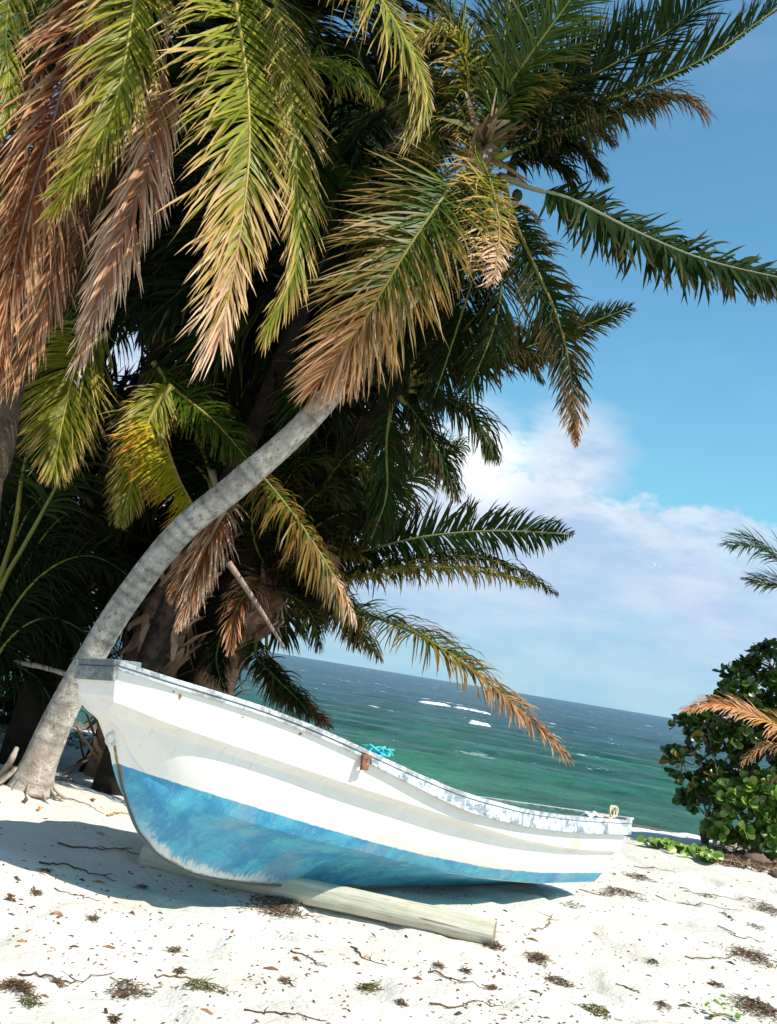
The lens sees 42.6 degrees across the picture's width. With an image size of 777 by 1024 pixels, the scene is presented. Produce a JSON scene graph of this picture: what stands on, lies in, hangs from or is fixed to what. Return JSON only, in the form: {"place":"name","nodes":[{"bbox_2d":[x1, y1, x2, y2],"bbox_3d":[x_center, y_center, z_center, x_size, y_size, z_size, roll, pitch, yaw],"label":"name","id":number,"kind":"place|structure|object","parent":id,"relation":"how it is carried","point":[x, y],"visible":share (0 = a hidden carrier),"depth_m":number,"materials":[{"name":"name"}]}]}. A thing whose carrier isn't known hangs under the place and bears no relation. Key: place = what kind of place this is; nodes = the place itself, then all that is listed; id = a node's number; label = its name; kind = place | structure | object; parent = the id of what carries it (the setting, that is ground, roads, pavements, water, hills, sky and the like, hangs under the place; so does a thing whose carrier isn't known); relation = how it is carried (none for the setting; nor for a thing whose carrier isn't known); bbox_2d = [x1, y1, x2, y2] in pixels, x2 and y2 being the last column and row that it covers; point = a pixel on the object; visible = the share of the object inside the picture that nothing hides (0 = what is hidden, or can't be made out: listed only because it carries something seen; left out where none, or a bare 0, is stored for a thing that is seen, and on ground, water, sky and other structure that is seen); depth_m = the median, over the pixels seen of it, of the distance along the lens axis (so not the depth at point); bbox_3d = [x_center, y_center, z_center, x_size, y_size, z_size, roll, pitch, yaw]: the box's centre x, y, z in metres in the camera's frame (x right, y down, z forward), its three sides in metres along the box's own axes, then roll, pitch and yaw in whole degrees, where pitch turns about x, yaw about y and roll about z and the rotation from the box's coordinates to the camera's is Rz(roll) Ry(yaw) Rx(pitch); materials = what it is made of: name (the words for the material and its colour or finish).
{"place":"outdoors","nodes":[
{"label":"outdoors","id":0,"kind":"place"},
{"bbox_2d":[0,720,95,750],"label":"leaf litter","id":1,"kind":"object","parent":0,"point":[90,738],"visible":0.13,"depth_m":12.07,"materials":[{"name":"brown plant"}]},
{"bbox_2d":[4,626,770,835],"bbox_3d":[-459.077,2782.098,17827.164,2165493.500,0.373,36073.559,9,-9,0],"label":"sea","id":2,"kind":"structure","parent":0,"point":[616,755],"depth_m":47.35,"materials":[{"name":"liquid"}]},
{"bbox_2d":[419,701,450,706],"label":"breaking wave","id":3,"kind":"object","parent":2,"relation":"on","point":[437,703],"visible":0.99,"depth_m":94.16,"materials":[{"name":"white liquid"}]},
{"bbox_2d":[454,706,490,714],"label":"breaking wave","id":4,"kind":"object","parent":2,"relation":"on","point":[464,708],"visible":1,"depth_m":92.82,"materials":[{"name":"white liquid"}]},
{"bbox_2d":[468,720,490,726],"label":"breaking wave","id":5,"kind":"object","parent":2,"relation":"on","point":[477,722],"visible":0.99,"depth_m":62.13,"materials":[{"name":"white liquid"}]},
{"bbox_2d":[632,827,750,847],"bbox_3d":[3.062,5.984,19.474,36.015,0.102,3.845,9,-9,0],"label":"shore foam","id":6,"kind":"object","parent":2,"relation":"on","point":[677,834],"visible":0.05,"depth_m":20.19,"materials":[{"name":"white"}]},
{"bbox_2d":[0,710,776,1023],"bbox_3d":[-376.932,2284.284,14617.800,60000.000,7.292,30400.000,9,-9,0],"label":"sand","id":7,"kind":"structure","parent":0,"point":[602,971],"depth_m":5.97,"materials":[{"name":"white sand"}]},
{"bbox_2d":[0,747,18,776],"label":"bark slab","id":8,"kind":"object","parent":7,"relation":"on","point":[7,766],"depth_m":7.88,"materials":[{"name":"beige wood"}]},
{"bbox_2d":[4,894,15,901],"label":"seaweed clump","id":9,"kind":"object","parent":7,"relation":"on","point":[8,898],"visible":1,"depth_m":5.40,"materials":[{"name":"brown plant"}]},
{"bbox_2d":[0,672,23,730],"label":"beach bush","id":10,"kind":"object","parent":7,"relation":"on","point":[7,706],"visible":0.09,"depth_m":11.95,"materials":[{"name":"green plant"}]},
{"bbox_2d":[0,976,40,997],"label":"seaweed clump","id":11,"kind":"object","parent":7,"relation":"on","point":[25,987],"visible":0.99,"depth_m":4.28,"materials":[{"name":"brown plant"}]},
{"bbox_2d":[11,992,53,1008],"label":"seaweed clump","id":12,"kind":"object","parent":7,"relation":"on","point":[29,999],"visible":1,"depth_m":4.17,"materials":[{"name":"green plant"}]},
{"bbox_2d":[29,885,43,896],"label":"seaweed clump","id":13,"kind":"object","parent":7,"relation":"on","point":[36,892],"visible":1,"depth_m":5.67,"materials":[{"name":"brown plant"}]},
{"bbox_2d":[38,868,54,874],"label":"seaweed clump","id":14,"kind":"object","parent":7,"relation":"on","point":[46,870],"visible":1,"depth_m":5.95,"materials":[{"name":"brown plant"}]},
{"bbox_2d":[47,972,68,988],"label":"seaweed clump","id":15,"kind":"object","parent":7,"relation":"on","point":[61,983],"visible":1,"depth_m":4.49,"materials":[{"name":"brown plant"}]},
{"bbox_2d":[18,970,113,982],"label":"twig","id":16,"kind":"object","parent":7,"relation":"on","point":[21,974],"visible":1,"depth_m":4.53,"materials":[{"name":"brown wood"}]},
{"bbox_2d":[38,861,115,880],"bbox_3d":[-1.950,2.237,6.235,0.496,0.093,0.141,13,-10,-24],"label":"twig","id":17,"kind":"object","parent":7,"relation":"on","point":[41,862],"visible":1,"depth_m":6.27,"materials":[{"name":"brown wood"}]},
{"bbox_2d":[54,888,99,900],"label":"twig","id":18,"kind":"object","parent":7,"relation":"on","point":[75,894],"visible":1,"depth_m":5.83,"materials":[{"name":"brown wood"}]},
{"bbox_2d":[0,346,156,717],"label":"palm tree","id":19,"kind":"object","parent":7,"relation":"on","point":[26,594],"visible":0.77,"depth_m":9.20,"materials":[{"name":"green plant"}]},
{"bbox_2d":[13,659,65,675],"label":"dead branch","id":20,"kind":"object","parent":19,"relation":"on","point":[40,666],"visible":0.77,"depth_m":9.12,"materials":[{"name":"grey wood"}]},
{"bbox_2d":[55,794,103,813],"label":"twig","id":21,"kind":"object","parent":7,"relation":"on","point":[79,802],"visible":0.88,"depth_m":7.99,"materials":[{"name":"beige wood"}]},
{"bbox_2d":[85,910,100,922],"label":"seaweed clump","id":22,"kind":"object","parent":7,"relation":"on","point":[95,917],"visible":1,"depth_m":5.46,"materials":[{"name":"brown plant"}]},
{"bbox_2d":[58,842,139,853],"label":"twig","id":23,"kind":"object","parent":7,"relation":"on","point":[94,847],"visible":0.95,"depth_m":6.80,"materials":[{"name":"brown wood"}]},
{"bbox_2d":[3,506,224,697],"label":"palm tree","id":24,"kind":"object","parent":7,"relation":"on","point":[85,589],"visible":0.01,"depth_m":11.65,"materials":[{"name":"green plant"}]},
{"bbox_2d":[107,1013,123,1023],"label":"seaweed clump","id":25,"kind":"object","parent":7,"relation":"on","point":[113,1018],"visible":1,"depth_m":4.19,"materials":[{"name":"brown plant"}]},
{"bbox_2d":[106,811,128,815],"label":"dry stalk","id":26,"kind":"object","parent":7,"relation":"on","point":[116,813],"visible":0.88,"depth_m":8.01,"materials":[{"name":"beige plant"}]},
{"bbox_2d":[9,351,232,649],"bbox_3d":[-3.808,0.310,10.847,3.865,4.694,2.834,12,-9,-14],"label":"palm tree","id":27,"kind":"object","parent":7,"relation":"on","point":[143,536],"visible":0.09,"depth_m":10.56,"materials":[{"name":"green plant"}]},
{"bbox_2d":[96,976,161,999],"bbox_3d":[-1.203,2.200,4.602,0.273,0.061,0.247,6,-9,18],"label":"seaweed clump","id":28,"kind":"object","parent":7,"relation":"on","point":[124,995],"visible":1,"depth_m":4.59,"materials":[{"name":"brown plant"}]},
{"bbox_2d":[132,883,149,889],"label":"seaweed clump","id":29,"kind":"object","parent":7,"relation":"on","point":[142,886],"visible":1,"depth_m":6.37,"materials":[{"name":"brown plant"}]},
{"bbox_2d":[0,54,315,566],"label":"palm tree","id":30,"kind":"object","parent":7,"relation":"on","point":[263,360],"visible":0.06,"depth_m":9.58,"materials":[{"name":"green plant"}]},
{"bbox_2d":[162,945,185,955],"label":"seaweed clump","id":31,"kind":"object","parent":7,"relation":"on","point":[176,948],"visible":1,"depth_m":5.30,"materials":[{"name":"brown plant"}]},
{"bbox_2d":[0,0,356,540],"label":"palm tree","id":32,"kind":"object","parent":7,"relation":"on","point":[330,32],"visible":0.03,"depth_m":9.86,"materials":[{"name":"green plant"}]},
{"bbox_2d":[171,966,187,974],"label":"seaweed clump","id":33,"kind":"object","parent":7,"relation":"on","point":[179,970],"visible":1,"depth_m":4.88,"materials":[{"name":"brown plant"}]},
{"bbox_2d":[154,974,223,987],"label":"twig","id":34,"kind":"object","parent":7,"relation":"on","point":[180,977],"visible":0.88,"depth_m":4.79,"materials":[{"name":"brown wood"}]},
{"bbox_2d":[8,299,385,777],"bbox_3d":[-2.155,0.260,9.309,4.066,5.210,2.861,9,-9,0],"label":"palm tree","id":35,"kind":"object","parent":7,"relation":"on","point":[141,434],"visible":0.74,"depth_m":8.72,"materials":[{"name":"green plant"}]},
{"bbox_2d":[170,977,237,995],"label":"seaweed clump","id":36,"kind":"object","parent":7,"relation":"on","point":[192,982],"visible":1,"depth_m":4.69,"materials":[{"name":"green plant"}]},
{"bbox_2d":[52,270,381,630],"bbox_3d":[-1.887,0.282,10.737,3.700,5.246,4.232,9,-9,0],"label":"palm tree","id":37,"kind":"object","parent":7,"relation":"on","point":[151,512],"visible":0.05,"depth_m":10.15,"materials":[{"name":"green plant"}]},
{"bbox_2d":[0,0,435,508],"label":"palm tree","id":38,"kind":"object","parent":7,"relation":"on","point":[96,111],"visible":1,"depth_m":7.17,"materials":[{"name":"green plant"}]},
{"bbox_2d":[84,469,369,682],"bbox_3d":[-1.880,1.038,11.487,3.134,4.139,2.844,9,-9,0],"label":"palm tree","id":39,"kind":"object","parent":7,"relation":"on","point":[285,630],"visible":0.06,"depth_m":11.65,"materials":[{"name":"green plant"}]},
{"bbox_2d":[0,0,466,765],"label":"palm tree","id":40,"kind":"object","parent":7,"relation":"on","point":[24,722],"visible":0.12,"depth_m":9.68,"materials":[{"name":"green plant"}]},
{"bbox_2d":[91,111,457,795],"bbox_3d":[-1.203,-0.406,9.249,3.335,6.418,3.244,9,-9,0],"label":"palm tree","id":41,"kind":"object","parent":7,"relation":"on","point":[339,177],"visible":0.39,"depth_m":9.04,"materials":[{"name":"green plant"}]},
{"bbox_2d":[78,0,482,771],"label":"palm tree","id":42,"kind":"object","parent":7,"relation":"on","point":[396,130],"visible":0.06,"depth_m":10.67,"materials":[{"name":"green plant"}]},
{"bbox_2d":[235,894,326,932],"bbox_3d":[-0.704,2.555,6.425,0.640,0.102,0.875,12,-9,-18],"label":"seaweed clump","id":43,"kind":"object","parent":7,"relation":"on","point":[285,902],"visible":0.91,"depth_m":6.44,"materials":[{"name":"brown plant"}]},
{"bbox_2d":[244,1006,326,1020],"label":"twig","id":44,"kind":"object","parent":7,"relation":"on","point":[264,1012],"visible":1,"depth_m":4.50,"materials":[{"name":"brown wood"}]},
{"bbox_2d":[277,976,298,986],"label":"seaweed clump","id":45,"kind":"object","parent":7,"relation":"on","point":[283,980],"visible":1,"depth_m":4.99,"materials":[{"name":"brown plant"}]},
{"bbox_2d":[104,0,478,479],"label":"palm tree","id":46,"kind":"object","parent":7,"relation":"on","point":[335,50],"visible":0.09,"depth_m":9.64,"materials":[{"name":"green plant"}]},
{"bbox_2d":[165,236,427,681],"bbox_3d":[-1.188,-0.060,10.735,3.355,6.227,2.747,16,-11,-35],"label":"palm tree","id":47,"kind":"object","parent":7,"relation":"on","point":[202,624],"visible":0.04,"depth_m":9.97,"materials":[{"name":"green plant"}]},
{"bbox_2d":[290,949,327,966],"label":"twig","id":48,"kind":"object","parent":7,"relation":"on","point":[315,962],"visible":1,"depth_m":5.46,"materials":[{"name":"brown wood"}]},
{"bbox_2d":[139,844,496,944],"bbox_3d":[-0.510,2.537,6.633,2.466,0.190,0.186,7,-9,14],"label":"log","id":49,"kind":"object","parent":7,"relation":"on","point":[450,923],"visible":0.73,"depth_m":6.48,"materials":[{"name":"beige wood"}]},
{"bbox_2d":[74,658,633,887],"bbox_3d":[-0.123,2.074,7.316,1.827,1.408,4.919,-6,-17,42],"label":"fishing boat","id":50,"kind":"object","parent":49,"relation":"on","point":[216,785],"visible":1,"depth_m":6.08,"materials":[{"name":"paint"}]},
{"bbox_2d":[362,744,393,756],"bbox_3d":[-0.072,1.505,6.263,0.220,0.080,0.186,9,-9,0],"label":"rope bundle","id":51,"kind":"object","parent":50,"relation":"on","point":[381,751],"visible":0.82,"depth_m":6.23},
{"bbox_2d":[581,811,602,817],"bbox_3d":[1.654,2.449,8.076,0.099,0.044,0.206,1,-12,43],"label":"folded rag","id":52,"kind":"object","parent":50,"relation":"on","point":[592,813],"visible":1,"depth_m":8.03,"materials":[{"name":"white fabric"}]},
{"bbox_2d":[598,805,618,818],"bbox_3d":[1.831,2.504,8.325,0.129,0.106,0.274,4,-10,30],"label":"rope coil","id":53,"kind":"object","parent":50,"relation":"on","point":[613,815],"visible":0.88,"depth_m":8.35,"materials":[{"name":"beige fabric"}]},
{"bbox_2d":[354,979,382,994],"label":"seaweed clump","id":54,"kind":"object","parent":7,"relation":"on","point":[368,986],"visible":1,"depth_m":5.18,"materials":[{"name":"green plant"}]},
{"bbox_2d":[350,946,387,965],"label":"twig","id":55,"kind":"object","parent":7,"relation":"on","point":[355,948],"visible":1,"depth_m":5.63,"materials":[{"name":"brown wood"}]},
{"bbox_2d":[175,413,574,765],"bbox_3d":[-0.280,0.999,9.278,3.756,4.164,2.751,9,-9,0],"label":"palm tree","id":56,"kind":"object","parent":7,"relation":"on","point":[249,624],"visible":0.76,"depth_m":9.23,"materials":[{"name":"green plant"}]},
{"bbox_2d":[0,0,776,804],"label":"palm tree","id":57,"kind":"object","parent":7,"relation":"on","point":[518,98],"visible":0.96,"depth_m":8.15,"materials":[{"name":"green plant"}]},
{"bbox_2d":[0,786,776,1023],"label":"beach litter","id":58,"kind":"object","parent":7,"relation":"on","point":[268,967],"visible":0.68,"depth_m":5.40,"materials":[{"name":"brown plant"}]},
{"bbox_2d":[391,998,408,1007],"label":"seaweed clump","id":59,"kind":"object","parent":7,"relation":"on","point":[400,1002],"visible":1,"depth_m":4.95,"materials":[{"name":"brown plant"}]},
{"bbox_2d":[198,166,636,611],"bbox_3d":[-0.543,-0.121,9.372,4.883,6.497,1.802,3,-11,34],"label":"palm tree","id":60,"kind":"object","parent":7,"relation":"on","point":[374,418],"visible":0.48,"depth_m":9.07,"materials":[{"name":"green plant"}]},
{"bbox_2d":[432,960,447,970],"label":"seaweed clump","id":61,"kind":"object","parent":7,"relation":"on","point":[437,964],"visible":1,"depth_m":5.64,"materials":[{"name":"brown plant"}]},
{"bbox_2d":[430,968,491,988],"bbox_3d":[0.395,2.546,5.409,0.383,0.053,0.206,7,-9,13],"label":"twig","id":62,"kind":"object","parent":7,"relation":"on","point":[440,973],"visible":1,"depth_m":5.42,"materials":[{"name":"brown wood"}]},
{"bbox_2d":[458,965,471,974],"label":"seaweed clump","id":63,"kind":"object","parent":7,"relation":"on","point":[466,970],"visible":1,"depth_m":5.58,"materials":[{"name":"brown plant"}]},
{"bbox_2d":[429,1000,501,1007],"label":"twig","id":64,"kind":"object","parent":7,"relation":"on","point":[461,1005],"visible":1,"depth_m":5.00,"materials":[{"name":"brown wood"}]},
{"bbox_2d":[482,982,502,989],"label":"seaweed clump","id":65,"kind":"object","parent":7,"relation":"on","point":[492,986],"visible":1,"depth_m":5.45,"materials":[{"name":"brown plant"}]},
{"bbox_2d":[481,940,506,951],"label":"seaweed clump","id":66,"kind":"object","parent":7,"relation":"on","point":[493,946],"visible":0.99,"depth_m":6.25,"materials":[{"name":"brown plant"}]},
{"bbox_2d":[523,950,556,969],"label":"seaweed clump","id":67,"kind":"object","parent":7,"relation":"on","point":[535,955],"visible":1,"depth_m":6.15,"materials":[{"name":"brown plant"}]},
{"bbox_2d":[531,911,552,929],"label":"twig","id":68,"kind":"object","parent":7,"relation":"on","point":[549,919],"visible":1,"depth_m":7.14,"materials":[{"name":"brown wood"}]},
{"bbox_2d":[539,972,586,988],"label":"seaweed clump","id":69,"kind":"object","parent":7,"relation":"on","point":[559,980],"visible":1,"depth_m":5.84,"materials":[{"name":"brown plant"}]},
{"bbox_2d":[560,900,585,908],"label":"seaweed clump","id":70,"kind":"object","parent":7,"relation":"on","point":[572,905],"visible":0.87,"depth_m":8.12,"materials":[{"name":"brown plant"}]},
{"bbox_2d":[572,1003,621,1020],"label":"seaweed clump","id":71,"kind":"object","parent":7,"relation":"on","point":[598,1009],"visible":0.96,"depth_m":5.37,"materials":[{"name":"green plant"}]},
{"bbox_2d":[586,881,652,901],"bbox_3d":[2.088,3.402,8.913,0.616,0.083,0.501,7,-9,17],"label":"seaweed clump","id":72,"kind":"object","parent":7,"relation":"on","point":[618,890],"visible":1,"depth_m":8.87,"materials":[{"name":"brown plant"}]},
{"bbox_2d":[616,983,639,992],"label":"twig","id":73,"kind":"object","parent":7,"relation":"on","point":[627,987],"visible":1,"depth_m":5.87,"materials":[{"name":"brown wood"}]},
{"bbox_2d":[622,871,658,882],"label":"seaweed clump","id":74,"kind":"object","parent":7,"relation":"on","point":[639,875],"visible":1,"depth_m":9.87,"materials":[{"name":"brown plant"}]},
{"bbox_2d":[643,957,659,965],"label":"seaweed clump","id":75,"kind":"object","parent":7,"relation":"on","point":[654,960],"visible":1,"depth_m":6.59,"materials":[{"name":"brown plant"}]},
{"bbox_2d":[634,865,673,871],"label":"twig","id":76,"kind":"object","parent":7,"relation":"on","point":[652,867],"visible":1,"depth_m":10.60,"materials":[{"name":"brown wood"}]},
{"bbox_2d":[654,1000,673,1012],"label":"seaweed clump","id":77,"kind":"object","parent":7,"relation":"on","point":[662,1004],"visible":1,"depth_m":5.61,"materials":[{"name":"brown plant"}]},
{"bbox_2d":[630,835,726,863],"bbox_3d":[3.582,4.051,11.965,0.667,0.170,1.214,16,-11,-35],"label":"beach vine","id":78,"kind":"object","parent":7,"relation":"on","point":[706,854],"visible":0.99,"depth_m":11.88,"materials":[{"name":"green plant"}]},
{"bbox_2d":[655,895,742,910],"bbox_3d":[2.803,3.538,8.991,0.745,0.082,0.223,5,-10,23],"label":"twig","id":79,"kind":"object","parent":7,"relation":"on","point":[699,903],"visible":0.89,"depth_m":9.01,"materials":[{"name":"brown wood"}]},
{"bbox_2d":[685,953,745,958],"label":"twig","id":80,"kind":"object","parent":7,"relation":"on","point":[712,957],"visible":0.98,"depth_m":6.91,"materials":[{"name":"brown wood"}]},
{"bbox_2d":[707,979,724,987],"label":"seaweed clump","id":81,"kind":"object","parent":7,"relation":"on","point":[716,983],"visible":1,"depth_m":6.24,"materials":[{"name":"brown plant"}]},
{"bbox_2d":[659,638,776,844],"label":"beach bush","id":82,"kind":"object","parent":7,"relation":"on","point":[714,730],"visible":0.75,"depth_m":13.15,"materials":[{"name":"green plant"}]},
{"bbox_2d":[701,994,741,1019],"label":"beach vine","id":83,"kind":"object","parent":7,"relation":"on","point":[737,1015],"visible":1,"depth_m":5.57,"materials":[{"name":"green plant"}]},
{"bbox_2d":[679,887,770,901],"bbox_3d":[3.255,3.699,9.575,0.924,0.049,0.100,10,-9,-5],"label":"twig","id":84,"kind":"object","parent":7,"relation":"on","point":[718,895],"visible":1,"depth_m":9.59,"materials":[{"name":"brown wood"}]},
{"bbox_2d":[719,912,733,920],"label":"seaweed clump","id":85,"kind":"object","parent":7,"relation":"on","point":[728,916],"visible":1,"depth_m":8.61,"materials":[{"name":"brown plant"}]},
{"bbox_2d":[678,524,776,784],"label":"palm tree","id":86,"kind":"object","parent":7,"relation":"on","point":[767,549],"visible":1,"depth_m":12.58,"materials":[{"name":"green plant"}]},
{"bbox_2d":[698,842,776,872],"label":"leaf litter","id":87,"kind":"object","parent":7,"relation":"on","point":[736,855],"visible":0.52,"depth_m":11.83,"materials":[{"name":"brown plant"}]},
{"bbox_2d":[699,768,776,858],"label":"beach bush","id":88,"kind":"object","parent":7,"relation":"on","point":[755,798],"visible":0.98,"depth_m":12.34,"materials":[{"name":"green plant"}]},
{"bbox_2d":[704,942,776,968],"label":"seaweed clump","id":89,"kind":"object","parent":7,"relation":"on","point":[749,954],"visible":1,"depth_m":7.19,"materials":[{"name":"brown plant"}]},
{"bbox_2d":[717,925,764,941],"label":"twig","id":90,"kind":"object","parent":7,"relation":"on","point":[735,935],"visible":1,"depth_m":7.83,"materials":[{"name":"brown wood"}]},
{"bbox_2d":[720,993,776,1022],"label":"seaweed clump","id":91,"kind":"object","parent":7,"relation":"on","point":[766,1010],"visible":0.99,"depth_m":5.84,"materials":[{"name":"brown plant"}]},
{"bbox_2d":[747,922,765,933],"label":"seaweed clump","id":92,"kind":"object","parent":7,"relation":"on","point":[757,926],"visible":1,"depth_m":8.35,"materials":[{"name":"brown plant"}]},
{"bbox_2d":[742,853,771,866],"bbox_3d":[4.452,4.218,12.041,0.351,0.181,0.269,9,-9,0],"label":"rock","id":93,"kind":"object","parent":7,"relation":"on","point":[758,858],"visible":0.56,"depth_m":11.96,"materials":[{"name":"brown stone"}]},
{"bbox_2d":[738,894,776,916],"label":"seaweed clump","id":94,"kind":"object","parent":7,"relation":"on","point":[770,909],"visible":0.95,"depth_m":9.29,"materials":[{"name":"brown plant"}]},
{"bbox_2d":[768,871,776,877],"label":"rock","id":95,"kind":"object","parent":7,"relation":"on","point":[773,874],"visible":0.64,"depth_m":11.19,"materials":[{"name":"brown stone"}]},
{"bbox_2d":[0,0,776,721],"label":"sky","id":96,"kind":"structure","parent":0,"point":[677,450],"materials":[{"name":"blue"}]}
]}

